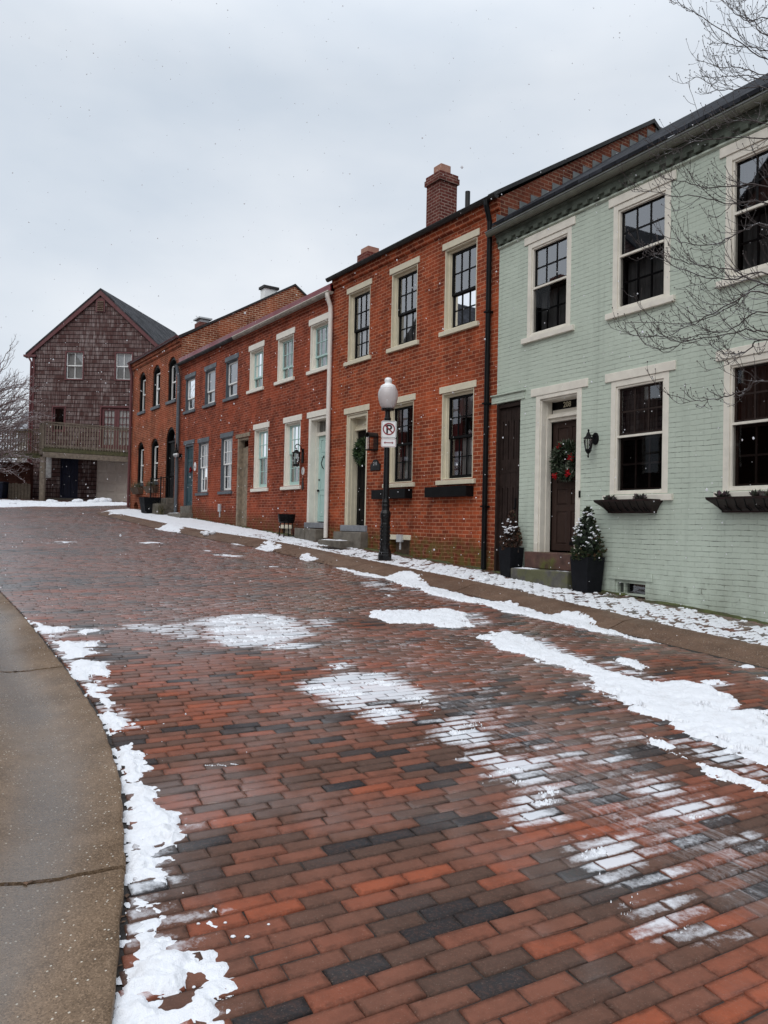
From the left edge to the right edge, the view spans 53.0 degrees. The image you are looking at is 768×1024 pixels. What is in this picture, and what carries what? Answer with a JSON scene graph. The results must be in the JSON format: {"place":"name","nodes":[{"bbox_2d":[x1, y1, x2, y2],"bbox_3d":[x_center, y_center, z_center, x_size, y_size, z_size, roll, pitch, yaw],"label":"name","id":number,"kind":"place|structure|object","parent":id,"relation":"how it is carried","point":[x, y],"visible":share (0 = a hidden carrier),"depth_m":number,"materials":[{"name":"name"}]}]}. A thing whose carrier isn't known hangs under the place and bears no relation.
{"place":"outdoors","nodes":[
{"label":"outdoors","id":0,"kind":"place"},
{"bbox_2d":[0,593,125,1023],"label":"pavement","id":1,"kind":"structure","parent":0,"point":[61,810],"depth_m":3.41,"materials":[{"name":"concrete"}]},
{"bbox_2d":[0,498,767,1023],"bbox_3d":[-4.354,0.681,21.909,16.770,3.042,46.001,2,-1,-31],"label":"road","id":2,"kind":"structure","parent":0,"point":[430,817],"depth_m":4.11,"materials":[{"name":"brick"}]},
{"bbox_2d":[0,482,8,498],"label":"wheeled bin","id":3,"kind":"object","parent":2,"relation":"on","point":[3,489],"visible":0.75,"depth_m":39.32,"materials":[{"name":"black plastic"}]},
{"bbox_2d":[8,483,30,498],"bbox_3d":[-18.785,-1.017,39.694,1.135,0.970,0.090,1,-1,0],"label":"plank fence","id":4,"kind":"object","parent":2,"relation":"on","point":[21,491],"visible":0.77,"depth_m":39.65,"materials":[{"name":"brown wood"}]},
{"bbox_2d":[2,542,763,1009],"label":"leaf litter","id":5,"kind":"object","parent":2,"relation":"on","point":[130,842],"visible":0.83,"depth_m":3.16,"materials":[{"name":"brown plant"}]},
{"bbox_2d":[0,497,767,1023],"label":"street snow","id":6,"kind":"structure","parent":2,"relation":"on","point":[162,971],"depth_m":5.90,"materials":[{"name":"white snow"}]},
{"bbox_2d":[139,497,159,513],"bbox_3d":[-8.778,-0.219,28.905,0.677,0.660,0.677,2,-1,-34],"label":"square planter","id":7,"kind":"object","parent":6,"relation":"on","point":[146,504],"visible":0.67,"depth_m":28.63,"materials":[{"name":"black plastic"}]},
{"bbox_2d":[278,514,295,536],"bbox_3d":[-2.555,0.365,20.157,0.470,0.621,0.470,2,-1,-34],"label":"basket planter","id":8,"kind":"object","parent":6,"relation":"on","point":[286,518],"visible":0.97,"depth_m":19.99,"materials":[{"name":"black paint"}]},
{"bbox_2d":[97,510,767,667],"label":"kerb","id":9,"kind":"structure","parent":2,"relation":"on","point":[737,650],"depth_m":10.69,"materials":[{"name":"concrete"}]},
{"bbox_2d":[0,0,767,752],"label":"falling snow","id":10,"kind":"structure","parent":0,"point":[360,336],"depth_m":8.96,"materials":[{"name":"white snow"}]},
{"bbox_2d":[0,0,767,461],"label":"sky","id":11,"kind":"structure","parent":0,"point":[189,194],"materials":[{"name":"grey"}]},
{"bbox_2d":[137,509,767,643],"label":"pavement","id":12,"kind":"structure","parent":0,"point":[742,624],"depth_m":10.65,"materials":[{"name":"snow"}]},
{"bbox_2d":[152,502,171,514],"bbox_3d":[-8.233,-0.174,28.347,1.363,0.607,1.543,2,-1,-34],"label":"grass clump","id":13,"kind":"object","parent":12,"relation":"on","point":[161,512],"visible":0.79,"depth_m":28.18,"materials":[{"name":"green plant"}]},
{"bbox_2d":[167,506,192,517],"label":"door steps","id":14,"kind":"structure","parent":12,"relation":"on","point":[185,511],"depth_m":26.94,"materials":[{"name":"grey stone"}]},
{"bbox_2d":[294,528,325,541],"bbox_3d":[-1.878,0.649,19.528,0.330,0.474,1.122,2,-1,-34],"label":"door step","id":15,"kind":"object","parent":12,"relation":"on","point":[311,534],"depth_m":19.23,"materials":[{"name":"grey stone"}]},
{"bbox_2d":[322,546,347,549],"bbox_3d":[-1.109,0.841,17.428,0.602,0.104,0.603,2,-1,-34],"label":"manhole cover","id":16,"kind":"object","parent":12,"relation":"on","point":[327,547],"visible":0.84,"depth_m":17.26,"materials":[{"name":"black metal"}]},
{"bbox_2d":[318,531,367,548],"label":"door steps","id":17,"kind":"structure","parent":12,"relation":"on","point":[342,539],"depth_m":17.65,"materials":[{"name":"grey stone"}]},
{"bbox_2d":[378,377,397,559],"bbox_3d":[0.050,-0.853,15.394,0.409,3.686,0.409,2,-1,-34],"label":"street lamp","id":18,"kind":"object","parent":12,"relation":"on","point":[388,395],"visible":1,"depth_m":15.30,"materials":[{"name":"black metal"}]},
{"bbox_2d":[381,438,395,446],"bbox_3d":[0.092,-1.378,15.338,0.298,0.178,0.023,1,-1,0],"label":"arrow sign","id":19,"kind":"object","parent":18,"relation":"attached to","point":[388,442],"visible":1,"depth_m":15.33,"materials":[{"name":"metal"}]},
{"bbox_2d":[381,421,396,437],"bbox_3d":[0.097,-1.644,15.341,0.302,0.345,0.025,1,-1,0],"label":"no parking sign","id":20,"kind":"object","parent":18,"relation":"attached to","point":[388,429],"visible":1,"depth_m":15.33,"materials":[{"name":"metal"}]},
{"bbox_2d":[193,518,767,624],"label":"moss","id":21,"kind":"object","parent":12,"relation":"on","point":[679,605],"visible":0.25,"depth_m":10.80,"materials":[{"name":"green plant"}]},
{"bbox_2d":[498,510,523,577],"bbox_3d":[2.188,0.549,13.283,0.435,1.174,0.412,2,-1,-31],"label":"potted conifer","id":22,"kind":"object","parent":12,"relation":"on","point":[511,551],"visible":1,"depth_m":13.19,"materials":[{"name":"green plant"}]},
{"bbox_2d":[511,551,581,588],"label":"door steps","id":23,"kind":"structure","parent":12,"relation":"on","point":[539,565],"depth_m":12.47,"materials":[{"name":"grey stone"}]},
{"bbox_2d":[570,506,607,592],"bbox_3d":[3.113,0.568,11.757,0.582,1.333,0.573,2,-1,-31],"label":"potted conifer","id":24,"kind":"object","parent":12,"relation":"on","point":[587,566],"visible":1,"depth_m":11.65,"materials":[{"name":"green plant"}]},
{"bbox_2d":[608,0,767,408],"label":"bare tree","id":25,"kind":"object","parent":12,"relation":"on","point":[742,294],"visible":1,"depth_m":7.75,"materials":[{"name":"brown plant"}]},
{"bbox_3d":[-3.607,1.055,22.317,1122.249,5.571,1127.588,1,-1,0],"label":"ground","id":26,"kind":"structure","parent":0,"visible":0},
{"bbox_2d":[0,378,29,462],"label":"bare tree","id":27,"kind":"object","parent":26,"relation":"on","point":[17,404],"visible":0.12,"depth_m":47.93,"materials":[{"name":"plant"}]},
{"bbox_2d":[0,462,33,498],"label":"brick wall","id":28,"kind":"structure","parent":26,"relation":"on","point":[14,479],"depth_m":39.79,"materials":[{"name":"brown brick"}]},
{"bbox_2d":[12,411,28,461],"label":"pale house","id":29,"kind":"structure","parent":26,"relation":"on","point":[23,434],"depth_m":56.09,"materials":[{"name":"beige"}]},
{"bbox_2d":[0,336,54,482],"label":"bare tree","id":30,"kind":"object","parent":26,"relation":"on","point":[6,404],"visible":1,"depth_m":36.54,"materials":[{"name":"brown plant"}]},
{"bbox_2d":[0,288,176,500],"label":"shingled house","id":31,"kind":"structure","parent":26,"relation":"on","point":[85,432],"depth_m":40.61,"materials":[{"name":"brown wood"}]},
{"bbox_2d":[51,406,65,431],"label":"window","id":32,"kind":"structure","parent":31,"relation":"in","point":[55,407],"depth_m":40.56,"materials":[{"name":"black glass"}]},
{"bbox_2d":[60,458,78,497],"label":"door","id":33,"kind":"structure","parent":31,"relation":"in","point":[70,489],"depth_m":40.59,"materials":[{"name":"blue paint"}]},
{"bbox_2d":[64,351,84,379],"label":"window","id":34,"kind":"structure","parent":31,"relation":"in","point":[74,362],"depth_m":40.81,"materials":[{"name":"grey glass"}]},
{"bbox_2d":[96,460,130,500],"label":"garage door","id":35,"kind":"structure","parent":31,"relation":"in","point":[114,488],"depth_m":40.58,"materials":[{"name":"grey metal"}]},
{"bbox_2d":[99,406,128,450],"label":"french door","id":36,"kind":"structure","parent":31,"relation":"in","point":[113,416],"depth_m":40.64,"materials":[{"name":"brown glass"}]},
{"bbox_2d":[114,352,132,380],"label":"window","id":37,"kind":"structure","parent":31,"relation":"in","point":[121,372],"depth_m":40.82,"materials":[{"name":"white glass"}]},
{"bbox_2d":[127,284,306,514],"bbox_3d":[-5.635,-3.770,33.307,9.940,10.780,6.370,2,-1,-34],"label":"arched window house","id":38,"kind":"structure","parent":26,"relation":"on","point":[151,434],"depth_m":30.36,"materials":[{"name":"red brick"}]},
{"bbox_2d":[130,481,143,493],"bbox_3d":[-10.250,-1.071,32.136,1.350,0.647,1.216,1,-1,32],"label":"window basket","id":39,"kind":"object","parent":38,"relation":"attached to","point":[136,488],"depth_m":31.78,"materials":[{"name":"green plant"}]},
{"bbox_2d":[135,442,143,485],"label":"window","id":40,"kind":"structure","parent":38,"relation":"in","point":[140,453],"depth_m":32.47,"materials":[{"name":"black paint"}]},
{"bbox_2d":[137,372,145,415],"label":"window","id":41,"kind":"structure","parent":38,"relation":"in","point":[142,382],"depth_m":32.53,"materials":[{"name":"glass"}]},
{"bbox_2d":[142,479,157,492],"bbox_3d":[-9.236,-1.083,30.511,1.063,0.649,1.648,2,-1,-34],"label":"window basket","id":42,"kind":"object","parent":38,"relation":"attached to","point":[147,488],"depth_m":30.33,"materials":[{"name":"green plant"}]},
{"bbox_2d":[150,365,159,410],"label":"window","id":43,"kind":"structure","parent":38,"relation":"in","point":[156,391],"depth_m":31.00,"materials":[{"name":"glass"}]},
{"bbox_2d":[151,438,158,484],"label":"window","id":44,"kind":"structure","parent":38,"relation":"in","point":[154,446],"depth_m":30.97,"materials":[{"name":"black paint"}]},
{"bbox_2d":[165,357,176,404],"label":"window","id":45,"kind":"structure","parent":38,"relation":"in","point":[171,367],"depth_m":29.48,"materials":[{"name":"black paint"}]},
{"bbox_2d":[169,442,174,497],"bbox_3d":[-7.964,-1.568,29.131,0.045,2.120,0.890,2,-1,-34],"label":"door","id":46,"kind":"structure","parent":38,"relation":"in","point":[172,445],"depth_m":29.24,"materials":[{"name":"black paint"}]},
{"bbox_2d":[174,285,334,524],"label":"grey trim house","id":47,"kind":"structure","parent":26,"relation":"on","point":[216,363],"depth_m":25.96,"materials":[{"name":"red brick"}]},
{"bbox_2d":[173,443,181,457],"bbox_3d":[-7.495,-2.241,27.936,0.317,0.520,0.200,2,-1,-34],"label":"coach lamp","id":48,"kind":"object","parent":47,"relation":"attached to","point":[176,454],"visible":1,"depth_m":27.87,"materials":[{"name":"white glass"}]},
{"bbox_2d":[183,371,195,414],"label":"window","id":49,"kind":"structure","parent":47,"relation":"in","point":[190,383],"depth_m":27.67,"materials":[{"name":"grey glass"}]},
{"bbox_2d":[186,446,192,505],"bbox_3d":[-6.867,-1.278,27.427,0.045,2.120,0.780,2,-1,-34],"label":"door","id":50,"kind":"structure","parent":47,"relation":"in","point":[190,449],"depth_m":27.51,"materials":[{"name":"teal paint"}]},
{"bbox_2d":[195,437,208,495],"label":"window","id":51,"kind":"structure","parent":47,"relation":"in","point":[202,471],"depth_m":26.48,"materials":[{"name":"grey wood"}]},
{"bbox_2d":[202,362,216,408],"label":"window","id":52,"kind":"structure","parent":47,"relation":"in","point":[211,371],"depth_m":26.18,"materials":[{"name":"grey wood"}]},
{"bbox_2d":[217,431,233,493],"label":"window","id":53,"kind":"structure","parent":47,"relation":"in","point":[225,481],"depth_m":24.80,"materials":[{"name":"grey wood"}]},
{"bbox_2d":[223,352,238,401],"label":"window","id":54,"kind":"structure","parent":47,"relation":"in","point":[234,363],"depth_m":24.67,"materials":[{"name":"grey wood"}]},
{"bbox_2d":[232,246,378,538],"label":"white trim house","id":55,"kind":"structure","parent":26,"relation":"on","point":[267,389],"depth_m":21.20,"materials":[{"name":"red brick"}]},
{"bbox_2d":[246,340,264,394],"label":"window","id":56,"kind":"structure","parent":55,"relation":"in","point":[256,356],"depth_m":23.09,"materials":[{"name":"white paint"}]},
{"bbox_2d":[250,422,268,491],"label":"window","id":57,"kind":"structure","parent":55,"relation":"in","point":[261,440],"depth_m":22.73,"materials":[{"name":"white paint"}]},
{"bbox_2d":[274,327,294,385],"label":"window","id":58,"kind":"structure","parent":55,"relation":"in","point":[281,379],"depth_m":21.55,"materials":[{"name":"white paint"}]},
{"bbox_2d":[281,525,291,533],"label":"cellar window","id":59,"kind":"structure","parent":55,"relation":"in","point":[282,526],"depth_m":21.00,"materials":[{"name":"beige paint"}]},
{"bbox_2d":[280,414,301,489],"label":"window","id":60,"kind":"structure","parent":55,"relation":"in","point":[292,429],"depth_m":21.09,"materials":[{"name":"white paint"}]},
{"bbox_2d":[292,444,303,466],"bbox_3d":[-2.255,-1.487,20.159,0.322,0.592,0.242,1,-1,-12],"label":"wall lantern","id":61,"kind":"object","parent":55,"relation":"attached to","point":[297,462],"depth_m":20.16,"materials":[{"name":"black paint"}]},
{"bbox_2d":[306,312,327,375],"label":"window","id":62,"kind":"structure","parent":55,"relation":"in","point":[322,326],"depth_m":19.97,"materials":[{"name":"white paint"}]},
{"bbox_2d":[317,435,325,521],"bbox_3d":[-1.523,-0.863,19.756,0.117,2.220,0.719,2,-1,-34],"label":"door","id":63,"kind":"structure","parent":55,"relation":"in","point":[322,439],"depth_m":19.93,"materials":[{"name":"teal paint"}]},
{"bbox_2d":[325,118,661,570],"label":"red brick house","id":64,"kind":"structure","parent":26,"relation":"on","point":[452,250],"depth_m":15.92,"materials":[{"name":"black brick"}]},
{"bbox_2d":[343,278,371,366],"bbox_3d":[-0.519,-4.441,18.201,0.293,1.875,1.155,2,-1,-34],"label":"window","id":65,"kind":"structure","parent":64,"relation":"in","point":[363,341],"depth_m":18.40,"materials":[{"name":"beige paint"}]},
{"bbox_2d":[352,436,365,466],"bbox_3d":[-0.567,-1.426,18.142,0.256,0.738,0.769,2,-1,-34],"label":"door wreath","id":66,"kind":"object","parent":64,"relation":"attached to","point":[359,455],"depth_m":18.14,"materials":[{"name":"green plant"}]},
{"bbox_2d":[356,430,365,524],"bbox_3d":[-0.430,-0.819,18.227,0.045,2.240,0.690,2,-1,-34],"label":"door","id":67,"kind":"structure","parent":64,"relation":"in","point":[361,470],"depth_m":18.35,"materials":[{"name":"black paint"}]},
{"bbox_2d":[365,432,378,450],"bbox_3d":[-0.281,-1.587,17.323,0.246,0.409,0.194,2,-1,-34],"label":"wall lantern","id":68,"kind":"object","parent":64,"relation":"attached to","point":[375,436],"depth_m":17.32,"materials":[{"name":"black paint"}]},
{"bbox_2d":[370,459,380,470],"bbox_3d":[-0.195,-1.061,17.367,0.024,0.250,0.400,2,-1,-34],"label":"house plaque","id":69,"kind":"object","parent":64,"relation":"attached to","point":[375,465],"visible":1,"depth_m":17.35,"materials":[{"name":"black paint"}]},
{"bbox_2d":[371,488,411,498],"bbox_3d":[0.154,-0.387,16.658,0.196,0.200,1.280,2,-1,-34],"label":"window box","id":70,"kind":"object","parent":64,"relation":"attached to","point":[404,493],"visible":0.95,"depth_m":16.39,"materials":[{"name":"black paint"}]},
{"bbox_2d":[382,393,415,487],"bbox_3d":[0.420,-1.509,16.668,0.295,1.965,1.150,2,-1,-34],"label":"window","id":71,"kind":"structure","parent":64,"relation":"in","point":[397,462],"depth_m":16.80,"materials":[{"name":"beige paint"}]},
{"bbox_2d":[390,534,410,554],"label":"cellar window","id":72,"kind":"structure","parent":64,"relation":"in","point":[405,545],"depth_m":16.61,"materials":[{"name":"beige paint"}]},
{"bbox_2d":[386,256,419,353],"bbox_3d":[0.507,-4.448,16.688,0.295,1.875,1.160,2,-1,-34],"label":"window","id":73,"kind":"structure","parent":64,"relation":"in","point":[409,318],"depth_m":16.87,"materials":[{"name":"beige paint"}]},
{"bbox_2d":[424,485,473,497],"bbox_3d":[1.254,-0.395,15.036,0.196,0.200,1.280,2,-1,-34],"label":"window box","id":74,"kind":"object","parent":64,"relation":"attached to","point":[451,491],"visible":1,"depth_m":14.85,"materials":[{"name":"black paint"}]},
{"bbox_2d":[435,380,476,484],"bbox_3d":[1.498,-1.517,15.077,0.294,1.965,1.175,2,-1,-34],"label":"window","id":75,"kind":"structure","parent":64,"relation":"in","point":[452,445],"depth_m":15.29,"materials":[{"name":"beige paint"}]},
{"bbox_2d":[438,228,479,337],"bbox_3d":[1.567,-4.456,15.123,0.294,1.875,1.180,2,-1,-34],"label":"window","id":76,"kind":"structure","parent":64,"relation":"in","point":[459,307],"depth_m":15.25,"materials":[{"name":"beige paint"}]},
{"bbox_2d":[485,73,767,621],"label":"painted brick house","id":77,"kind":"structure","parent":26,"relation":"on","point":[685,455],"depth_m":11.35,"materials":[{"name":"brick"}]},
{"bbox_2d":[521,216,575,344],"bbox_3d":[2.854,-3.871,13.056,0.279,1.870,1.245,2,-1,-31],"label":"window","id":78,"kind":"structure","parent":77,"relation":"in","point":[556,303],"depth_m":13.15,"materials":[{"name":"beige paint"}]},
{"bbox_2d":[549,438,575,481],"bbox_3d":[2.990,-0.859,12.771,0.242,0.754,0.782,2,-1,-31],"label":"door wreath","id":79,"kind":"object","parent":77,"relation":"attached to","point":[559,470],"depth_m":12.77,"materials":[{"name":"green plant"}]},
{"bbox_2d":[551,419,576,550],"bbox_3d":[3.105,-0.441,12.861,0.052,2.185,0.792,2,-1,-31],"label":"door","id":80,"kind":"structure","parent":77,"relation":"in","point":[563,502],"depth_m":12.96,"materials":[{"name":"brown paint"}]},
{"bbox_2d":[583,429,598,457],"bbox_3d":[3.202,-1.057,11.937,0.234,0.445,0.160,2,-1,-31],"label":"wall lantern","id":81,"kind":"object","parent":77,"relation":"attached to","point":[594,439],"depth_m":11.91,"materials":[{"name":"black paint"}]},
{"bbox_2d":[593,493,662,512],"bbox_3d":[3.546,-0.131,11.245,0.300,0.292,1.030,2,-1,-31],"label":"window box","id":82,"kind":"object","parent":77,"relation":"attached to","point":[640,503],"visible":1,"depth_m":11.12,"materials":[{"name":"black paint"}]},
{"bbox_2d":[608,571,652,598],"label":"cellar window","id":83,"kind":"structure","parent":77,"relation":"in","point":[625,577],"depth_m":11.40,"materials":[{"name":"green paint"}]},
{"bbox_2d":[602,360,675,499],"bbox_3d":[3.803,-1.138,11.336,0.279,1.960,1.290,2,-1,-31],"label":"window","id":84,"kind":"structure","parent":77,"relation":"in","point":[640,424],"depth_m":11.43,"materials":[{"name":"beige paint"}]},
{"bbox_2d":[605,169,676,320],"bbox_3d":[3.857,-3.882,11.395,0.280,1.870,1.255,2,-1,-31],"label":"window","id":85,"kind":"structure","parent":77,"relation":"in","point":[649,274],"depth_m":11.49,"materials":[{"name":"beige paint"}]},
{"bbox_2d":[705,489,767,512],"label":"window box","id":86,"kind":"object","parent":77,"relation":"attached to","point":[727,502],"visible":1,"depth_m":9.62,"materials":[{"name":"black paint"}]},
{"bbox_2d":[713,341,767,496],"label":"window","id":87,"kind":"structure","parent":77,"relation":"in","point":[754,403],"depth_m":10.00,"materials":[{"name":"beige paint"}]},
{"bbox_2d":[716,127,767,288],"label":"window","id":88,"kind":"structure","parent":77,"relation":"in","point":[735,157],"depth_m":10.04,"materials":[{"name":"beige paint"}]}
]}

